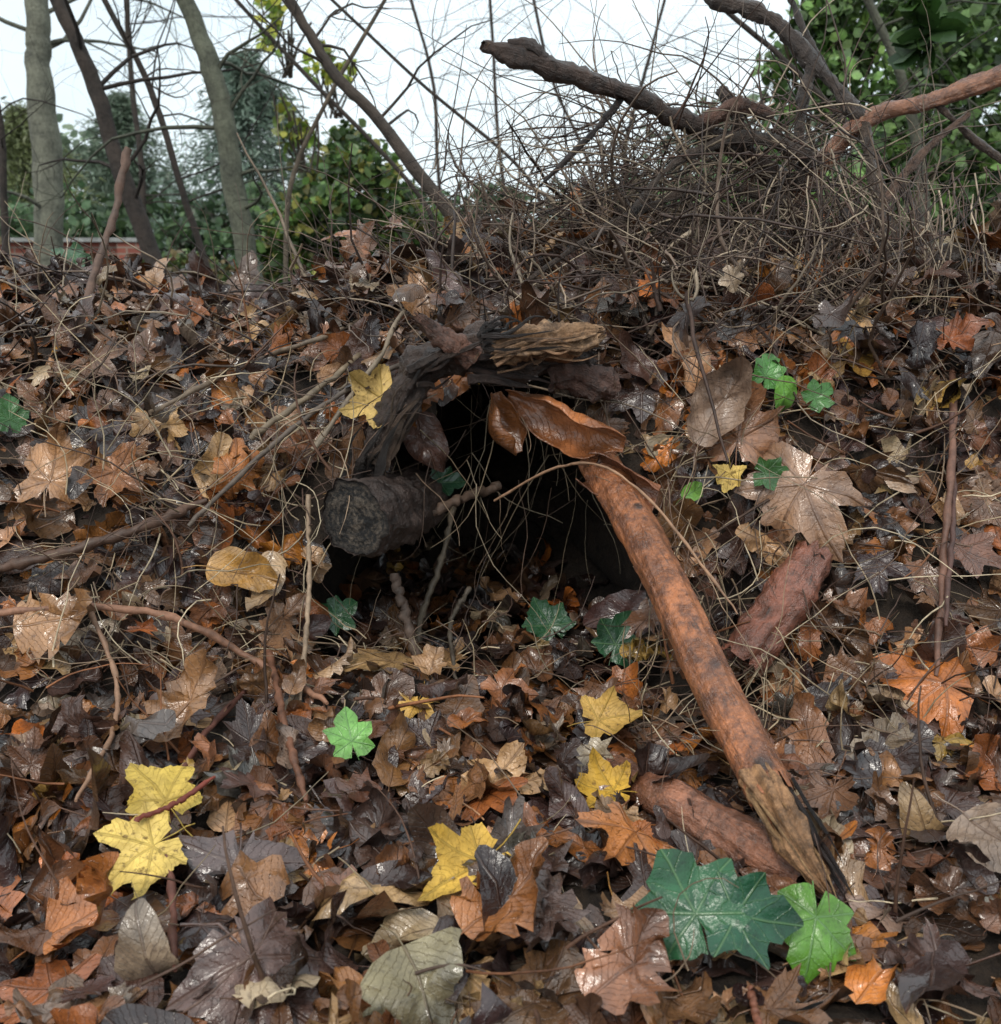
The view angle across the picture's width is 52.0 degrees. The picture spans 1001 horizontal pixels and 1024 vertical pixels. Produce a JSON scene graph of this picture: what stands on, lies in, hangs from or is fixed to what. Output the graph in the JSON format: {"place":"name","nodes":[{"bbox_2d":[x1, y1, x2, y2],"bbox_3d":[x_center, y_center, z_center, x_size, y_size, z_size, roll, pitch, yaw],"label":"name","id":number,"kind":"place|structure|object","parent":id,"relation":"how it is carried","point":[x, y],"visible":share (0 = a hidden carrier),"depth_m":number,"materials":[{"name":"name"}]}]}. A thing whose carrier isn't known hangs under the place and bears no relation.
{"place":"outdoors","nodes":[
{"label":"outdoors","id":0,"kind":"place"},
{"bbox_2d":[0,177,1000,1023],"bbox_3d":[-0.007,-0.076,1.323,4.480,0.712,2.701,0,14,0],"label":"leaf litter","id":1,"kind":"object","parent":0,"point":[130,951],"visible":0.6,"depth_m":1.03,"materials":[{"name":"plant"}]},
{"bbox_2d":[0,393,29,432],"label":"ivy leaf","id":2,"kind":"object","parent":1,"relation":"on","point":[13,421],"visible":0.96,"depth_m":1.18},
{"bbox_2d":[0,588,94,663],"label":"oak leaf","id":3,"kind":"object","parent":1,"relation":"on","point":[36,633],"visible":0.99,"depth_m":1.01,"materials":[{"name":"plant"}]},
{"bbox_2d":[13,425,90,518],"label":"sycamore leaf","id":4,"kind":"object","parent":1,"relation":"on","point":[51,476],"visible":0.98,"depth_m":1.11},
{"bbox_2d":[9,852,118,963],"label":"oak leaf","id":5,"kind":"object","parent":1,"relation":"on","point":[82,902],"visible":1,"depth_m":0.73,"materials":[{"name":"plant"}]},
{"bbox_2d":[0,242,140,260],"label":"brick wall","id":6,"kind":"structure","parent":1,"relation":"on","point":[121,249],"depth_m":12.09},
{"bbox_2d":[2,100,163,250],"bbox_3d":[-7.529,-4.894,16.405,3.826,3.140,4.223,4,15,17],"label":"spruce tree","id":7,"kind":"object","parent":1,"relation":"on","point":[17,146],"visible":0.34,"depth_m":15.85,"materials":[{"name":"green plant"}]},
{"bbox_2d":[0,1,172,253],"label":"bare tree","id":8,"kind":"object","parent":1,"relation":"on","point":[4,228],"visible":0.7,"depth_m":3.22,"materials":[{"name":"brown plant"}]},
{"bbox_2d":[61,146,131,370],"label":"twig","id":9,"kind":"object","parent":1,"relation":"on","point":[125,163],"visible":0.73,"depth_m":1.32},
{"bbox_2d":[74,611,120,801],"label":"twig","id":10,"kind":"object","parent":1,"relation":"on","point":[113,667],"visible":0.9,"depth_m":0.97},
{"bbox_2d":[0,0,196,265],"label":"bare tree","id":11,"kind":"object","parent":1,"relation":"on","point":[45,137],"visible":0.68,"depth_m":4.68,"materials":[{"name":"grey plant"}]},
{"bbox_2d":[0,498,208,572],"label":"twig","id":12,"kind":"object","parent":1,"relation":"on","point":[23,563],"visible":0.93,"depth_m":1.06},
{"bbox_2d":[0,236,277,287],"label":"bramble bush","id":13,"kind":"object","parent":1,"relation":"on","point":[181,261],"visible":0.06,"depth_m":6.73,"materials":[{"name":"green plant"}]},
{"bbox_2d":[93,801,194,899],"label":"yellow maple leaf","id":14,"kind":"object","parent":1,"relation":"on","point":[141,847],"visible":0.95,"depth_m":0.79,"materials":[{"name":"plant"}]},
{"bbox_2d":[133,776,215,821],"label":"red leaf stalk","id":15,"kind":"object","parent":14,"relation":"on","point":[185,797],"visible":1,"depth_m":0.82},
{"bbox_2d":[63,90,231,270],"bbox_3d":[-7.133,-5.890,19.363,5.201,3.886,5.030,0,14,0],"label":"spruce tree","id":16,"kind":"object","parent":1,"relation":"on","point":[117,102],"visible":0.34,"depth_m":18.68,"materials":[{"name":"green plant"}]},
{"bbox_2d":[125,763,202,835],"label":"yellow maple leaf","id":17,"kind":"object","parent":1,"relation":"on","point":[161,787],"visible":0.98,"depth_m":0.84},
{"bbox_2d":[0,603,328,704],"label":"twig","id":18,"kind":"object","parent":1,"relation":"on","point":[214,635],"visible":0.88,"depth_m":1.03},
{"bbox_2d":[25,0,314,272],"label":"bare tree","id":19,"kind":"object","parent":1,"relation":"on","point":[134,208],"visible":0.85,"depth_m":3.01,"materials":[{"name":"brown plant"}]},
{"bbox_2d":[139,649,217,747],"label":"dead leaf","id":20,"kind":"object","parent":1,"relation":"on","point":[186,694],"visible":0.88,"depth_m":0.94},
{"bbox_2d":[162,689,246,971],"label":"twig","id":21,"kind":"object","parent":1,"relation":"on","point":[171,891],"visible":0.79,"depth_m":0.76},
{"bbox_2d":[0,0,415,284],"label":"bare tree","id":22,"kind":"object","parent":1,"relation":"on","point":[212,64],"visible":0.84,"depth_m":2.81,"materials":[{"name":"grey plant"}]},
{"bbox_2d":[64,0,359,269],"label":"bare tree","id":23,"kind":"object","parent":1,"relation":"on","point":[179,178],"visible":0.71,"depth_m":3.39,"materials":[{"name":"brown plant"}]},
{"bbox_2d":[181,546,278,592],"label":"beech leaf","id":24,"kind":"object","parent":1,"relation":"on","point":[265,577],"visible":0.96,"depth_m":1.08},
{"bbox_2d":[207,438,264,499],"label":"sycamore leaf","id":25,"kind":"object","parent":1,"relation":"on","point":[227,463],"visible":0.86,"depth_m":1.12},
{"bbox_2d":[175,822,304,912],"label":"sycamore leaf","id":26,"kind":"object","parent":1,"relation":"on","point":[196,850],"visible":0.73,"depth_m":0.80,"materials":[{"name":"plant"}]},
{"bbox_2d":[145,43,347,264],"bbox_3d":[-4.125,-5.479,17.107,5.775,4.358,5.862,0,14,0],"label":"spruce tree","id":27,"kind":"object","parent":1,"relation":"on","point":[257,95],"visible":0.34,"depth_m":16.56,"materials":[{"name":"green plant"}]},
{"bbox_2d":[122,0,371,273],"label":"bare tree","id":28,"kind":"object","parent":1,"relation":"on","point":[142,194],"visible":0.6,"depth_m":6.57,"materials":[{"name":"brown plant"}]},
{"bbox_2d":[148,317,362,414],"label":"twig","id":29,"kind":"object","parent":1,"relation":"on","point":[197,388],"visible":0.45,"depth_m":1.18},
{"bbox_2d":[165,897,352,1023],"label":"sycamore leaf","id":30,"kind":"object","parent":1,"relation":"on","point":[220,961],"visible":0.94,"depth_m":0.66,"materials":[{"name":"plant"}]},
{"bbox_2d":[245,535,287,610],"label":"beech leaf","id":31,"kind":"object","parent":1,"relation":"on","point":[256,599],"visible":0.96,"depth_m":1.09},
{"bbox_2d":[138,0,402,290],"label":"bare tree","id":32,"kind":"object","parent":1,"relation":"on","point":[314,125],"visible":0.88,"depth_m":2.62,"materials":[{"name":"brown plant"}]},
{"bbox_2d":[266,649,308,802],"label":"twig","id":33,"kind":"object","parent":1,"relation":"on","point":[289,744],"visible":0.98,"depth_m":0.95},
{"bbox_2d":[298,494,311,700],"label":"twig","id":34,"kind":"object","parent":1,"relation":"on","point":[306,634],"visible":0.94,"depth_m":1.08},
{"bbox_2d":[253,0,357,172],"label":"young maple","id":35,"kind":"object","parent":1,"relation":"on","point":[280,107],"visible":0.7,"depth_m":4.67,"materials":[{"name":"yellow plant"}]},
{"bbox_2d":[248,317,395,440],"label":"twig","id":36,"kind":"object","parent":1,"relation":"on","point":[315,390],"visible":0.51,"depth_m":1.16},
{"bbox_2d":[321,595,357,635],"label":"ivy leaf","id":37,"kind":"object","parent":1,"relation":"on","point":[334,606],"visible":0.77,"depth_m":1.18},
{"bbox_2d":[323,706,374,759],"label":"ivy leaf","id":38,"kind":"object","parent":1,"relation":"on","point":[346,732],"visible":1,"depth_m":0.93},
{"bbox_2d":[252,118,455,289],"bbox_3d":[-0.860,-1.669,5.817,1.162,1.136,1.063,13,19,42],"label":"evergreen shrub","id":39,"kind":"object","parent":1,"relation":"on","point":[363,158],"visible":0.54,"depth_m":5.59,"materials":[{"name":"green plant"}]},
{"bbox_2d":[213,0,525,247],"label":"bare tree","id":40,"kind":"object","parent":1,"relation":"on","point":[376,117],"visible":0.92,"depth_m":2.25,"materials":[{"name":"brown plant"}]},
{"bbox_2d":[221,0,546,236],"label":"bare tree","id":41,"kind":"object","parent":1,"relation":"on","point":[387,158],"visible":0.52,"depth_m":3.19,"materials":[{"name":"brown plant"}]},
{"bbox_2d":[321,466,447,557],"bbox_3d":[-0.122,-0.004,1.146,0.090,0.100,0.189,4,15,16],"label":"sawn log","id":42,"kind":"object","parent":1,"relation":"on","point":[386,512],"visible":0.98,"depth_m":1.07,"materials":[{"name":"wood"}]},
{"bbox_2d":[433,481,501,515],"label":"twig","id":43,"kind":"object","parent":42,"relation":"on","point":[456,500],"visible":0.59,"depth_m":1.21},
{"bbox_2d":[341,320,603,478],"bbox_3d":[-0.033,-0.113,1.132,0.293,0.197,0.098,0,14,0],"label":"arch log","id":44,"kind":"object","parent":42,"relation":"on","point":[424,368],"visible":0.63,"depth_m":1.11,"materials":[{"name":"wood"}]},
{"bbox_2d":[338,364,391,428],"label":"yellow maple leaf","id":45,"kind":"object","parent":44,"relation":"on","point":[378,381],"visible":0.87,"depth_m":1.13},
{"bbox_2d":[409,310,605,373],"bbox_3d":[0.008,-0.178,1.076,0.207,0.067,0.058,1,14,5],"label":"broken stub","id":46,"kind":"object","parent":44,"relation":"on","point":[562,341],"visible":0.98,"depth_m":1.07,"materials":[{"name":"brown plant"}]},
{"bbox_2d":[390,573,424,673],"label":"twig","id":47,"kind":"object","parent":1,"relation":"on","point":[401,600],"visible":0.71,"depth_m":1.17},
{"bbox_2d":[360,925,462,1023],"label":"dead leaf","id":48,"kind":"object","parent":1,"relation":"on","point":[384,985],"visible":0.99,"depth_m":0.67,"materials":[{"name":"plant"}]},
{"bbox_2d":[213,0,629,227],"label":"bare tree","id":49,"kind":"object","parent":1,"relation":"on","point":[430,72],"visible":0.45,"depth_m":6.50,"materials":[{"name":"brown plant"}]},
{"bbox_2d":[415,506,456,643],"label":"twig","id":50,"kind":"object","parent":1,"relation":"on","point":[432,584],"visible":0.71,"depth_m":1.23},
{"bbox_2d":[430,466,465,495],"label":"ivy leaf","id":51,"kind":"object","parent":1,"relation":"on","point":[450,483],"visible":0.65,"depth_m":1.25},
{"bbox_2d":[0,178,937,270],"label":"hedge","id":52,"kind":"object","parent":1,"relation":"on","point":[101,215],"visible":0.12,"depth_m":13.15,"materials":[{"name":"green plant"}]},
{"bbox_2d":[417,819,520,900],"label":"yellow maple leaf","id":53,"kind":"object","parent":1,"relation":"on","point":[454,851],"visible":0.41,"depth_m":0.77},
{"bbox_2d":[305,381,660,696],"bbox_3d":[-0.026,-0.036,1.444,0.456,0.395,0.840,0,14,0],"label":"burrow hollow","id":54,"kind":"object","parent":1,"relation":"on","point":[507,469],"visible":0.23,"depth_m":1.60,"materials":[{"name":"soil"}]},
{"bbox_2d":[1,81,996,251],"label":"distant trees","id":55,"kind":"object","parent":1,"relation":"on","point":[65,139],"visible":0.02,"depth_m":22.90,"materials":[{"name":"green plant"}]},
{"bbox_2d":[450,836,547,940],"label":"oak leaf","id":56,"kind":"object","parent":1,"relation":"on","point":[527,860],"visible":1,"depth_m":0.70,"materials":[{"name":"plant"}]},
{"bbox_2d":[0,0,1000,547],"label":"brush pile","id":57,"kind":"object","parent":1,"relation":"on","point":[730,222],"visible":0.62,"depth_m":1.33,"materials":[{"name":"wood"}]},
{"bbox_2d":[187,363,398,527],"bbox_3d":[-0.150,-0.109,1.194,0.459,0.187,0.046,-13,19,-42],"label":"twig","id":58,"kind":"object","parent":57,"relation":"on","point":[243,472],"visible":0.58,"depth_m":1.11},
{"bbox_2d":[488,391,527,455],"bbox_3d":[0.004,-0.098,1.141,0.040,0.070,0.044,8,16,28],"label":"bark curl","id":59,"kind":"object","parent":57,"relation":"on","point":[507,430],"visible":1,"depth_m":1.15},
{"bbox_2d":[539,97,624,187],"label":"dead branch","id":60,"kind":"object","parent":57,"relation":"on","point":[609,113],"visible":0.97,"depth_m":1.32,"materials":[{"name":"wood"}]},
{"bbox_2d":[547,362,620,403],"bbox_3d":[0.092,-0.146,1.125,0.084,0.050,0.054,0,14,0],"label":"rotten log","id":61,"kind":"object","parent":57,"relation":"on","point":[594,383],"visible":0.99,"depth_m":1.11,"materials":[{"name":"wood"}]},
{"bbox_2d":[479,40,815,250],"bbox_3d":[0.229,-0.447,1.377,0.556,0.303,0.047,-7,15,-25],"label":"dead branch","id":62,"kind":"object","parent":57,"relation":"on","point":[553,69],"visible":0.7,"depth_m":1.29,"materials":[{"name":"wood"}]},
{"bbox_2d":[526,181,791,279],"bbox_3d":[0.216,-0.374,1.367,0.410,0.131,0.017,-6,15,-23],"label":"dead branch","id":63,"kind":"object","parent":57,"relation":"on","point":[671,196],"visible":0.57,"depth_m":1.35,"materials":[{"name":"wood"}]},
{"bbox_2d":[624,130,822,219],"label":"dead branch","id":64,"kind":"object","parent":57,"relation":"on","point":[671,165],"visible":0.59,"depth_m":1.36,"materials":[{"name":"wood"}]},
{"bbox_2d":[699,96,774,127],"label":"dead branch","id":65,"kind":"object","parent":57,"relation":"on","point":[764,111],"visible":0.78,"depth_m":1.35,"materials":[{"name":"wood"}]},
{"bbox_2d":[704,0,865,119],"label":"dead branch","id":66,"kind":"object","parent":57,"relation":"on","point":[805,52],"visible":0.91,"depth_m":1.43,"materials":[{"name":"wood"}]},
{"bbox_2d":[793,65,815,187],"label":"dead branch","id":67,"kind":"object","parent":57,"relation":"on","point":[808,69],"visible":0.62,"depth_m":1.42,"materials":[{"name":"wood"}]},
{"bbox_2d":[859,121,898,296],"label":"dead branch","id":68,"kind":"object","parent":57,"relation":"on","point":[865,137],"visible":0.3,"depth_m":1.39,"materials":[{"name":"wood"}]},
{"bbox_2d":[792,64,1000,203],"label":"dead branch","id":69,"kind":"object","parent":57,"relation":"on","point":[977,84],"visible":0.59,"depth_m":1.39,"materials":[{"name":"wood"}]},
{"bbox_2d":[826,111,970,278],"bbox_3d":[0.541,-0.429,1.405,0.196,0.229,0.019,-3,14,-10],"label":"dead branch","id":70,"kind":"object","parent":57,"relation":"on","point":[915,161],"visible":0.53,"depth_m":1.39,"materials":[{"name":"wood"}]},
{"bbox_2d":[934,366,957,676],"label":"twig","id":71,"kind":"object","parent":57,"relation":"on","point":[947,514],"visible":0.71,"depth_m":1.06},
{"bbox_2d":[935,105,1000,163],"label":"dead branch","id":72,"kind":"object","parent":57,"relation":"on","point":[980,144],"visible":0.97,"depth_m":1.41,"materials":[{"name":"wood"}]},
{"bbox_2d":[0,135,1000,1023],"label":"dry grass","id":73,"kind":"structure","parent":1,"relation":"on","point":[462,739],"depth_m":1.07,"materials":[{"name":"plant"}]},
{"bbox_2d":[310,287,437,450],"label":"twig","id":74,"kind":"object","parent":73,"relation":"on","point":[327,430],"visible":0.57,"depth_m":1.16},
{"bbox_2d":[686,356,752,466],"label":"beech leaf","id":75,"kind":"object","parent":73,"relation":"on","point":[730,410],"visible":0.95,"depth_m":1.11,"materials":[{"name":"plant"}]},
{"bbox_2d":[713,453,746,492],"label":"yellow maple leaf","id":76,"kind":"object","parent":73,"relation":"on","point":[734,472],"visible":0.97,"depth_m":1.10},
{"bbox_2d":[734,441,865,562],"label":"sycamore leaf","id":77,"kind":"object","parent":73,"relation":"on","point":[811,516],"visible":0.98,"depth_m":1.08,"materials":[{"name":"plant"}]},
{"bbox_2d":[698,381,784,491],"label":"sycamore leaf","id":78,"kind":"object","parent":77,"relation":"on","point":[757,442],"visible":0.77,"depth_m":1.12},
{"bbox_2d":[752,457,788,490],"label":"ivy leaf","id":79,"kind":"object","parent":77,"relation":"on","point":[774,466],"visible":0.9,"depth_m":1.10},
{"bbox_2d":[330,0,703,222],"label":"bare tree","id":80,"kind":"object","parent":1,"relation":"on","point":[422,84],"visible":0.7,"depth_m":2.81,"materials":[{"name":"brown plant"}]},
{"bbox_2d":[385,0,696,186],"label":"bare tree","id":81,"kind":"object","parent":1,"relation":"on","point":[543,44],"visible":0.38,"depth_m":5.14,"materials":[{"name":"brown plant"}]},
{"bbox_2d":[346,0,736,218],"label":"bare tree","id":82,"kind":"object","parent":1,"relation":"on","point":[493,70],"visible":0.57,"depth_m":8.31,"materials":[{"name":"brown plant"}]},
{"bbox_2d":[522,597,575,640],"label":"ivy leaf","id":83,"kind":"object","parent":1,"relation":"on","point":[546,612],"visible":0.94,"depth_m":1.27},
{"bbox_2d":[511,849,591,953],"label":"oak leaf","id":84,"kind":"object","parent":1,"relation":"on","point":[560,912],"visible":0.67,"depth_m":0.71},
{"bbox_2d":[567,686,641,736],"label":"yellow maple leaf","id":85,"kind":"object","parent":1,"relation":"on","point":[608,711],"visible":0.98,"depth_m":1.01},
{"bbox_2d":[574,747,636,807],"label":"yellow maple leaf","id":86,"kind":"object","parent":1,"relation":"on","point":[601,771],"visible":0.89,"depth_m":0.91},
{"bbox_2d":[462,0,767,199],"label":"bare tree","id":87,"kind":"object","parent":1,"relation":"on","point":[647,65],"visible":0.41,"depth_m":6.46,"materials":[{"name":"brown plant"}]},
{"bbox_2d":[494,461,737,613],"bbox_3d":[0.109,0.009,1.019,0.023,0.106,0.324,-12,19,-41],"label":"twig","id":88,"kind":"object","parent":1,"relation":"on","point":[708,573],"visible":1,"depth_m":0.99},
{"bbox_2d":[591,610,646,667],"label":"ivy leaf","id":89,"kind":"object","parent":1,"relation":"on","point":[607,640],"visible":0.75,"depth_m":1.15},
{"bbox_2d":[569,902,678,1023],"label":"oak leaf","id":90,"kind":"object","parent":1,"relation":"on","point":[618,982],"visible":1,"depth_m":0.66,"materials":[{"name":"plant"}]},
{"bbox_2d":[631,848,751,959],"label":"ivy leaf","id":91,"kind":"object","parent":1,"relation":"on","point":[675,873],"visible":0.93,"depth_m":0.70,"materials":[{"name":"plant"}]},
{"bbox_2d":[606,754,806,882],"bbox_3d":[0.167,0.259,0.869,0.048,0.056,0.213,-11,18,-39],"label":"short branch","id":92,"kind":"object","parent":1,"relation":"on","point":[734,834],"visible":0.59,"depth_m":0.84,"materials":[{"name":"orange plant"}]},
{"bbox_2d":[578,452,854,900],"bbox_3d":[0.175,0.106,0.945,0.054,0.259,0.494,-4,15,-15],"label":"orange branch","id":93,"kind":"object","parent":1,"relation":"on","point":[766,781],"visible":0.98,"depth_m":0.88,"materials":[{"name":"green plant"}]},
{"bbox_2d":[505,389,625,459],"bbox_3d":[0.065,-0.095,1.116,0.154,0.067,0.042,10,17,36],"label":"bark curl","id":94,"kind":"object","parent":93,"relation":"on","point":[568,431],"visible":1,"depth_m":1.13,"materials":[{"name":"plant"}]},
{"bbox_2d":[576,449,660,510],"bbox_3d":[0.127,-0.034,1.088,0.092,0.061,0.031,6,15,24],"label":"bark curl","id":95,"kind":"object","parent":93,"relation":"on","point":[649,489],"visible":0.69,"depth_m":1.09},
{"bbox_2d":[493,0,1000,225],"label":"bare tree","id":96,"kind":"object","parent":1,"relation":"on","point":[753,33],"visible":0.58,"depth_m":2.97,"materials":[{"name":"brown plant"}]},
{"bbox_2d":[704,871,803,969],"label":"ivy leaf","id":97,"kind":"object","parent":1,"relation":"on","point":[777,919],"visible":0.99,"depth_m":0.69,"materials":[{"name":"plant"}]},
{"bbox_2d":[752,353,786,388],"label":"ivy leaf","id":98,"kind":"object","parent":1,"relation":"on","point":[771,369],"visible":0.92,"depth_m":1.14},
{"bbox_2d":[721,540,832,676],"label":"rotten branch","id":99,"kind":"object","parent":1,"relation":"on","point":[764,611],"visible":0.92,"depth_m":1.04,"materials":[{"name":"orange plant"}]},
{"bbox_2d":[774,363,796,415],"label":"ivy leaf","id":100,"kind":"object","parent":1,"relation":"on","point":[786,389],"visible":0.94,"depth_m":1.14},
{"bbox_2d":[777,881,856,983],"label":"ivy leaf","id":101,"kind":"object","parent":1,"relation":"on","point":[821,938],"visible":0.88,"depth_m":0.71,"materials":[{"name":"plant"}]},
{"bbox_2d":[801,379,834,412],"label":"ivy leaf","id":102,"kind":"object","parent":1,"relation":"on","point":[819,402],"visible":0.98,"depth_m":1.14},
{"bbox_2d":[650,0,1000,241],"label":"holly bush","id":103,"kind":"object","parent":1,"relation":"on","point":[983,50],"visible":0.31,"depth_m":4.17,"materials":[{"name":"green plant"}]},
{"bbox_2d":[682,0,1000,244],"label":"bare tree","id":104,"kind":"object","parent":1,"relation":"on","point":[901,77],"visible":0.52,"depth_m":3.71,"materials":[{"name":"brown plant"}]},
{"bbox_2d":[873,653,988,736],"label":"sycamore leaf","id":105,"kind":"object","parent":1,"relation":"on","point":[948,706],"visible":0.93,"depth_m":0.97,"materials":[{"name":"plant"}]},
{"bbox_2d":[933,793,1000,872],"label":"beech leaf","id":106,"kind":"object","parent":1,"relation":"on","point":[983,834],"visible":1,"depth_m":0.79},
{"bbox_2d":[0,0,1000,252],"label":"sky","id":107,"kind":"structure","parent":0,"point":[12,39],"materials":[{"name":"white"}]},
{"bbox_2d":[887,0,970,76],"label":"laurel spray","id":108,"kind":"object","parent":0,"point":[909,43],"visible":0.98,"depth_m":2.03,"materials":[{"name":"green plant"}]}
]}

